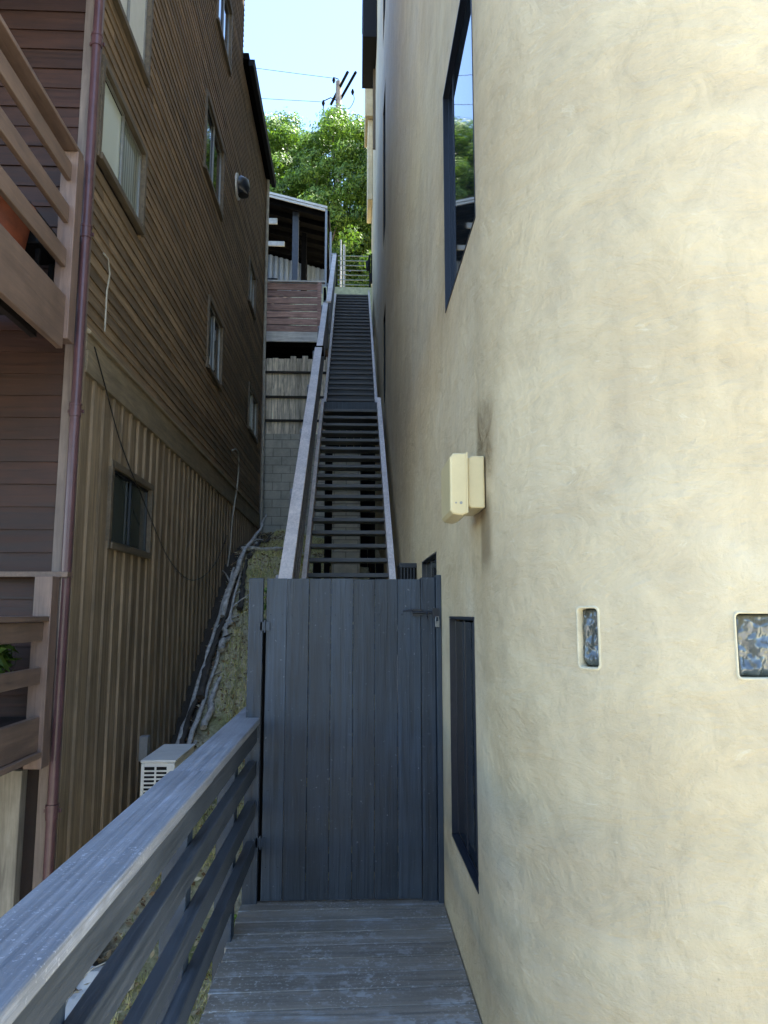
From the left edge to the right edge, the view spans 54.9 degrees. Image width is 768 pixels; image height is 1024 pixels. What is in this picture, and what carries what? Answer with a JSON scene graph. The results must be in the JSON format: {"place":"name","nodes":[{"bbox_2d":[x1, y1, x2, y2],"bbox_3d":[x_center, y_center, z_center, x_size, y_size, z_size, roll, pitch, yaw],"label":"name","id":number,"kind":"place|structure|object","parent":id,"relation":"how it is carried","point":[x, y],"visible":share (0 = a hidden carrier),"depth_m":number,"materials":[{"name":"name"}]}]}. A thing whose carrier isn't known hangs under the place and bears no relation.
{"place":"outdoors","nodes":[
{"label":"outdoors","id":0,"kind":"place"},
{"bbox_2d":[92,294,472,1023],"bbox_3d":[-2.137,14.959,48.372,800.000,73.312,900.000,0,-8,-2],"label":"ground","id":1,"kind":"structure","parent":0,"point":[214,726],"depth_m":9.41,"materials":[{"name":"green plant"}]},
{"bbox_2d":[65,962,105,1006],"bbox_3d":[-2.119,3.219,5.527,0.203,0.680,2.009,0,-8,-2],"label":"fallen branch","id":2,"kind":"object","parent":1,"relation":"on","point":[90,969],"visible":0.07,"depth_m":5.27,"materials":[{"name":"grey wood"}]},
{"bbox_2d":[0,0,275,917],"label":"timber house","id":3,"kind":"structure","parent":1,"relation":"on","point":[136,166],"depth_m":6.56,"materials":[{"name":"brown wood"}]},
{"bbox_2d":[0,644,21,673],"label":"potted plant","id":4,"kind":"object","parent":3,"relation":"on","point":[5,661],"visible":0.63,"depth_m":4.95,"materials":[{"name":"green plant"}]},
{"bbox_2d":[0,195,35,249],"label":"planter","id":5,"kind":"object","parent":3,"relation":"on","point":[14,225],"visible":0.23,"depth_m":5.10,"materials":[{"name":"ceramic"}]},
{"bbox_2d":[25,200,56,280],"bbox_3d":[-2.675,-1.933,5.524,0.337,0.670,0.360,0,-8,-2],"label":"barbecue","id":6,"kind":"object","parent":3,"relation":"on","point":[37,252],"visible":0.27,"depth_m":5.46,"materials":[{"name":"black metal"}]},
{"bbox_2d":[96,55,147,236],"bbox_3d":[-2.364,-3.249,6.713,0.077,0.900,1.330,0,-8,-2],"label":"window","id":7,"kind":"structure","parent":3,"relation":"in","point":[122,154],"depth_m":6.70,"materials":[{"name":"glass"}]},
{"bbox_2d":[105,459,153,558],"bbox_3d":[-2.396,0.017,7.012,0.077,0.770,1.350,0,-8,-2],"label":"window","id":8,"kind":"structure","parent":3,"relation":"in","point":[129,526],"depth_m":6.98,"materials":[{"name":"black glass"}]},
{"bbox_2d":[112,0,153,87],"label":"window","id":9,"kind":"structure","parent":3,"relation":"in","point":[135,16],"depth_m":7.27,"materials":[{"name":"glass"}]},
{"bbox_2d":[138,735,149,761],"bbox_3d":[-2.367,2.660,7.262,0.083,0.900,0.100,0,-8,-2],"label":"disconnect box","id":10,"kind":"object","parent":3,"relation":"attached to","point":[144,746],"visible":0.53,"depth_m":7.26,"materials":[{"name":"grey metal"}]},
{"bbox_2d":[203,88,224,221],"bbox_3d":[-2.536,-5.274,11.049,0.077,1.190,1.460,0,-8,-2],"label":"window","id":11,"kind":"structure","parent":3,"relation":"in","point":[214,151],"depth_m":11.08,"materials":[{"name":"glass"}]},
{"bbox_2d":[205,294,223,391],"bbox_3d":[-2.558,-2.522,11.176,0.077,1.090,1.180,0,-8,-2],"label":"window","id":12,"kind":"structure","parent":3,"relation":"in","point":[215,326],"depth_m":11.22,"materials":[{"name":"glass"}]},
{"bbox_2d":[216,0,232,76],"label":"window","id":13,"kind":"structure","parent":3,"relation":"in","point":[224,12],"depth_m":12.14,"materials":[{"name":"glass"}]},
{"bbox_2d":[247,256,256,319],"bbox_3d":[-2.717,-4.588,15.210,0.077,0.940,1.020,0,-8,-2],"label":"window","id":14,"kind":"structure","parent":3,"relation":"in","point":[252,279],"depth_m":15.24,"materials":[{"name":"glass"}]},
{"bbox_2d":[247,381,258,444],"bbox_3d":[-2.742,-2.045,15.467,0.077,0.970,1.420,0,-8,-2],"label":"window","id":15,"kind":"structure","parent":3,"relation":"in","point":[253,403],"depth_m":15.50,"materials":[{"name":"glass"}]},
{"bbox_2d":[140,744,194,796],"bbox_3d":[-1.999,2.712,6.828,0.307,0.967,0.828,0,-8,-2],"label":"air conditioner","id":16,"kind":"object","parent":1,"relation":"on","point":[158,764],"visible":0.39,"depth_m":6.49,"materials":[{"name":"white metal"}]},
{"bbox_2d":[179,698,198,743],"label":"fallen branch","id":17,"kind":"object","parent":1,"relation":"on","point":[186,726],"visible":0.34,"depth_m":8.77,"materials":[{"name":"black wood"}]},
{"bbox_2d":[175,567,239,743],"bbox_3d":[-2.326,1.905,9.842,0.478,2.604,4.220,0,-8,-2],"label":"fallen branch","id":18,"kind":"object","parent":1,"relation":"on","point":[196,688],"visible":0.56,"depth_m":9.97,"materials":[{"name":"grey wood"}]},
{"bbox_2d":[73,529,345,1023],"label":"leaf litter","id":19,"kind":"object","parent":1,"relation":"on","point":[197,1011],"visible":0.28,"depth_m":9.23,"materials":[{"name":"brown plant"}]},
{"bbox_2d":[65,965,103,1019],"bbox_3d":[-2.080,3.357,4.932,0.261,0.265,0.852,0,-8,-2],"label":"plastic sheet","id":20,"kind":"object","parent":19,"relation":"on","point":[74,999],"visible":0.26,"depth_m":5.15,"materials":[{"name":"white plastic"}]},
{"bbox_2d":[240,546,303,553],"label":"fallen branch","id":21,"kind":"object","parent":19,"relation":"on","point":[265,549],"visible":0.59,"depth_m":12.83,"materials":[{"name":"wood"}]},
{"bbox_2d":[200,676,221,729],"bbox_3d":[-2.130,2.357,9.176,0.127,0.568,0.843,0,-8,-2],"label":"fallen branch","id":22,"kind":"object","parent":1,"relation":"on","point":[206,719],"visible":1,"depth_m":9.00,"materials":[{"name":"grey wood"}]},
{"bbox_2d":[196,583,236,700],"bbox_3d":[-2.258,1.730,10.413,0.262,1.560,2.355,0,-8,0],"label":"fallen branch","id":23,"kind":"object","parent":1,"relation":"on","point":[200,695],"visible":0.94,"depth_m":9.98,"materials":[{"name":"black wood"}]},
{"bbox_2d":[186,553,248,743],"bbox_3d":[-2.086,1.731,10.379,0.508,2.826,4.422,0,-8,-2],"label":"fallen branch","id":24,"kind":"object","parent":1,"relation":"on","point":[196,722],"visible":0.62,"depth_m":9.65,"materials":[{"name":"wood"}]},
{"bbox_2d":[203,577,246,819],"bbox_3d":[-1.940,2.204,8.304,0.373,3.304,6.808,0,-8,-2],"label":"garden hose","id":25,"kind":"object","parent":1,"relation":"on","point":[238,663],"visible":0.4,"depth_m":9.96,"materials":[{"name":"rubber"}]},
{"bbox_2d":[218,613,233,652],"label":"fallen branch","id":26,"kind":"object","parent":1,"relation":"on","point":[221,644],"visible":0.98,"depth_m":10.31,"materials":[{"name":"grey wood"}]},
{"bbox_2d":[236,559,247,611],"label":"fallen branch","id":27,"kind":"object","parent":1,"relation":"on","point":[239,607],"visible":0.94,"depth_m":11.51,"materials":[{"name":"black wood"}]},
{"bbox_2d":[220,514,266,617],"bbox_3d":[-2.328,0.793,13.317,0.305,2.186,4.833,0,-8,-2],"label":"fallen branch","id":28,"kind":"object","parent":1,"relation":"on","point":[224,606],"visible":1,"depth_m":11.69,"materials":[{"name":"wood"}]},
{"bbox_2d":[247,533,273,558],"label":"fallen branch","id":29,"kind":"object","parent":1,"relation":"on","point":[250,554],"visible":0.88,"depth_m":13.27,"materials":[{"name":"wood"}]},
{"bbox_2d":[260,434,324,537],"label":"retaining wall","id":30,"kind":"structure","parent":1,"relation":"on","point":[280,455],"depth_m":17.07,"materials":[{"name":"grey concrete"}]},
{"bbox_2d":[265,356,327,433],"bbox_3d":[-2.786,-2.769,17.413,3.076,1.924,0.080,0,-8,-2],"label":"old fence","id":31,"kind":"object","parent":30,"relation":"on","point":[288,381],"visible":0.28,"depth_m":17.46,"materials":[{"name":"grey wood"}]},
{"bbox_2d":[266,280,327,361],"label":"red deck","id":32,"kind":"structure","parent":1,"relation":"on","point":[286,338],"depth_m":18.87,"materials":[{"name":"red brown painted wood"}]},
{"bbox_2d":[268,192,330,293],"bbox_3d":[-3.965,-7.054,24.364,4.460,5.392,5.740,0,-8,-2],"label":"carport","id":33,"kind":"object","parent":32,"relation":"on","point":[298,248],"visible":0.23,"depth_m":23.23,"materials":[{"name":"black wood"}]},
{"bbox_2d":[264,109,338,290],"bbox_3d":[-4.230,-12.015,31.151,5.115,9.835,5.246,0,-8,-2],"label":"tree","id":34,"kind":"object","parent":1,"relation":"on","point":[285,148],"visible":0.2,"depth_m":30.00,"materials":[{"name":"green plant"}]},
{"bbox_2d":[278,102,371,286],"bbox_3d":[-1.697,-11.522,29.606,5.152,10.215,5.314,-3,-8,22],"label":"tree","id":35,"kind":"object","parent":1,"relation":"on","point":[336,133],"visible":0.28,"depth_m":28.25,"materials":[{"name":"green plant"}]},
{"bbox_2d":[297,185,352,284],"bbox_3d":[-2.616,-9.002,26.886,2.895,6.202,2.344,6,-10,-37],"label":"tree","id":36,"kind":"object","parent":1,"relation":"on","point":[323,197],"visible":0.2,"depth_m":26.93,"materials":[{"name":"green plant"}]},
{"bbox_2d":[329,232,335,268],"bbox_3d":[-1.495,-6.838,21.557,0.200,2.800,0.050,0,-8,-2],"label":"grey post","id":37,"kind":"object","parent":1,"relation":"on","point":[330,254],"visible":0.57,"depth_m":21.64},
{"bbox_2d":[328,237,346,286],"bbox_3d":[-2.451,-8.606,28.411,2.323,4.125,2.202,0,-8,-2],"label":"bush","id":38,"kind":"object","parent":1,"relation":"on","point":[339,271],"visible":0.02,"depth_m":27.89,"materials":[{"name":"green plant"}]},
{"bbox_2d":[322,71,356,202],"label":"utility pole","id":39,"kind":"object","parent":1,"relation":"on","point":[338,97],"visible":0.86,"depth_m":42.31,"materials":[{"name":"brown wood"}]},
{"bbox_2d":[262,98,319,101],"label":"power line","id":40,"kind":"object","parent":39,"relation":"attached to","point":[293,100],"visible":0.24,"depth_m":42.03,"materials":[{"name":"black rubber"}]},
{"bbox_2d":[257,68,329,77],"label":"power line","id":41,"kind":"object","parent":39,"relation":"attached to","point":[295,73],"visible":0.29,"depth_m":42.29,"materials":[{"name":"black rubber"}]},
{"bbox_2d":[199,880,481,1023],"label":"walkway deck","id":42,"kind":"structure","parent":1,"relation":"on","point":[375,961],"depth_m":3.38,"materials":[{"name":"grey paint"}]},
{"bbox_2d":[0,707,259,1023],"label":"deck railing","id":43,"kind":"object","parent":42,"relation":"attached to","point":[61,925],"visible":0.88,"depth_m":2.02,"materials":[{"name":"blue paint"}]},
{"bbox_2d":[241,578,265,903],"bbox_3d":[-0.746,1.440,4.270,0.097,2.105,0.132,0,-8,-2],"label":"gate post","id":44,"kind":"object","parent":42,"relation":"on","point":[255,707],"visible":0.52,"depth_m":4.25,"materials":[{"name":"grey paint"}]},
{"bbox_2d":[264,587,266,613],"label":"vine","id":45,"kind":"object","parent":44,"relation":"attached to","point":[265,605],"visible":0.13,"depth_m":4.46,"materials":[{"name":"green plant"}]},
{"bbox_2d":[255,578,438,900],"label":"gate","id":46,"kind":"structure","parent":44,"relation":"attached to","point":[319,829],"depth_m":4.25,"materials":[{"name":"grey paint"}]},
{"bbox_2d":[435,616,439,626],"bbox_3d":[0.311,0.642,4.323,0.028,0.062,0.015,0,-8,-2],"label":"padlock","id":47,"kind":"object","parent":46,"relation":"hanging from","point":[437,623],"visible":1,"depth_m":4.32,"materials":[{"name":"metal"}]},
{"bbox_2d":[420,575,443,902],"bbox_3d":[0.276,1.309,4.308,0.116,1.875,0.140,0,-8,-2],"label":"gate post","id":48,"kind":"object","parent":42,"relation":"on","point":[432,771],"visible":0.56,"depth_m":4.26,"materials":[{"name":"grey paint"}]},
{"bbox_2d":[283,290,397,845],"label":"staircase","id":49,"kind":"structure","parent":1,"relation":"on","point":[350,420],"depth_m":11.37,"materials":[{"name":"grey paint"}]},
{"bbox_2d":[276,347,321,644],"bbox_3d":[-0.963,-0.146,8.591,0.148,6.188,6.750,0,-8,-2],"label":"stair railing","id":50,"kind":"object","parent":49,"relation":"attached to","point":[290,564],"visible":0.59,"depth_m":8.29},
{"bbox_2d":[312,345,323,355],"bbox_3d":[-1.111,-2.702,12.407,0.200,0.150,0.115,0,-8,-2],"label":"post cap","id":51,"kind":"object","parent":50,"relation":"attached to","point":[313,348],"visible":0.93,"depth_m":12.36,"materials":[{"name":"black wood"}]},
{"bbox_2d":[317,302,327,384],"bbox_3d":[-1.222,-3.137,14.394,0.148,3.226,2.850,0,-8,-2],"label":"stair railing","id":52,"kind":"object","parent":49,"relation":"attached to","point":[322,335],"visible":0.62,"depth_m":14.47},
{"bbox_2d":[324,254,336,349],"bbox_3d":[-1.306,-5.346,18.229,0.148,4.289,4.250,0,-8,-2],"label":"stair railing","id":53,"kind":"object","parent":49,"relation":"attached to","point":[331,287],"visible":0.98,"depth_m":17.18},
{"bbox_2d":[340,240,344,286],"bbox_3d":[-1.242,-6.992,22.088,0.164,2.450,0.065,-3,-8,20],"label":"fence post","id":54,"kind":"object","parent":1,"relation":"on","point":[343,262],"visible":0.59,"depth_m":22.14,"materials":[{"name":"white paint"}]},
{"bbox_2d":[332,453,359,579],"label":"concrete pier","id":55,"kind":"structure","parent":1,"relation":"on","point":[345,567],"depth_m":12.21,"materials":[{"name":"grey concrete"}]},
{"bbox_2d":[323,287,371,314],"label":"kerb","id":56,"kind":"structure","parent":1,"relation":"on","point":[353,290],"depth_m":21.43,"materials":[{"name":"grey concrete"}]},
{"bbox_2d":[336,254,370,287],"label":"metal gate","id":57,"kind":"structure","parent":56,"relation":"on","point":[337,270],"depth_m":21.59,"materials":[{"name":"grey metal"}]},
{"bbox_2d":[332,224,370,287],"bbox_3d":[-1.100,-7.840,25.292,1.996,3.691,2.031,-4,-9,27],"label":"bush","id":58,"kind":"object","parent":1,"relation":"on","point":[349,244],"visible":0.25,"depth_m":25.10,"materials":[{"name":"green plant"}]},
{"bbox_2d":[342,123,371,286],"bbox_3d":[0.776,-11.613,28.387,4.800,11.168,5.442,0,-8,-2],"label":"tree","id":59,"kind":"object","parent":1,"relation":"on","point":[361,180],"visible":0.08,"depth_m":27.33,"materials":[{"name":"green plant"}]},
{"bbox_2d":[358,249,370,284],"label":"bush","id":60,"kind":"object","parent":1,"relation":"on","point":[366,272],"visible":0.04,"depth_m":24.76,"materials":[{"name":"green plant"}]},
{"bbox_2d":[362,0,767,1023],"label":"stucco building","id":61,"kind":"structure","parent":1,"relation":"on","point":[568,210],"depth_m":2.46,"materials":[{"name":"beige paint"}]},
{"bbox_2d":[366,253,371,283],"bbox_3d":[-0.436,-7.023,21.310,0.193,0.900,0.220,0,-8,-2],"label":"wall lantern","id":62,"kind":"object","parent":61,"relation":"attached to","point":[367,265],"depth_m":21.31,"materials":[{"name":"black metal"}]},
{"bbox_2d":[383,95,384,246],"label":"window","id":63,"kind":"structure","parent":61,"relation":"in","point":[384,95],"depth_m":13.65,"materials":[{"name":"black metal"}]},
{"bbox_2d":[383,0,384,40],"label":"window","id":64,"kind":"structure","parent":61,"relation":"in","point":[383,0],"depth_m":14.10,"materials":[{"name":"black metal"}]},
{"bbox_2d":[383,313,384,409],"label":"window","id":65,"kind":"structure","parent":61,"relation":"in","point":[384,313],"depth_m":13.08,"materials":[{"name":"black metal"}]},
{"bbox_2d":[397,563,416,624],"bbox_3d":[0.187,0.689,6.152,0.143,0.505,0.350,0,-8,-2],"label":"barred window","id":66,"kind":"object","parent":61,"relation":"attached to","point":[406,570],"visible":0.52,"depth_m":6.02,"materials":[{"name":"black metal"}]},
{"bbox_2d":[422,552,436,576],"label":"window","id":67,"kind":"structure","parent":61,"relation":"in","point":[430,570],"depth_m":5.26,"materials":[{"name":"black metal"}]},
{"bbox_2d":[443,0,475,312],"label":"window","id":68,"kind":"structure","parent":61,"relation":"in","point":[458,96],"depth_m":3.94,"materials":[{"name":"glass"}]},
{"bbox_2d":[441,452,484,523],"bbox_3d":[0.324,-0.092,3.057,0.141,0.252,0.298,0,-8,-2],"label":"utility box","id":69,"kind":"object","parent":61,"relation":"attached to","point":[462,486],"visible":1,"depth_m":2.93,"materials":[{"name":"beige paint"}]},
{"bbox_2d":[449,616,478,893],"bbox_3d":[0.386,1.063,3.503,0.037,1.125,0.810,0,-8,-2],"label":"window","id":70,"kind":"structure","parent":61,"relation":"in","point":[461,634],"depth_m":3.63,"materials":[{"name":"black glass"}]},
{"bbox_2d":[243,0,364,188],"label":"sky","id":71,"kind":"structure","parent":0,"point":[323,38],"materials":[{"name":"blue"}]}
]}

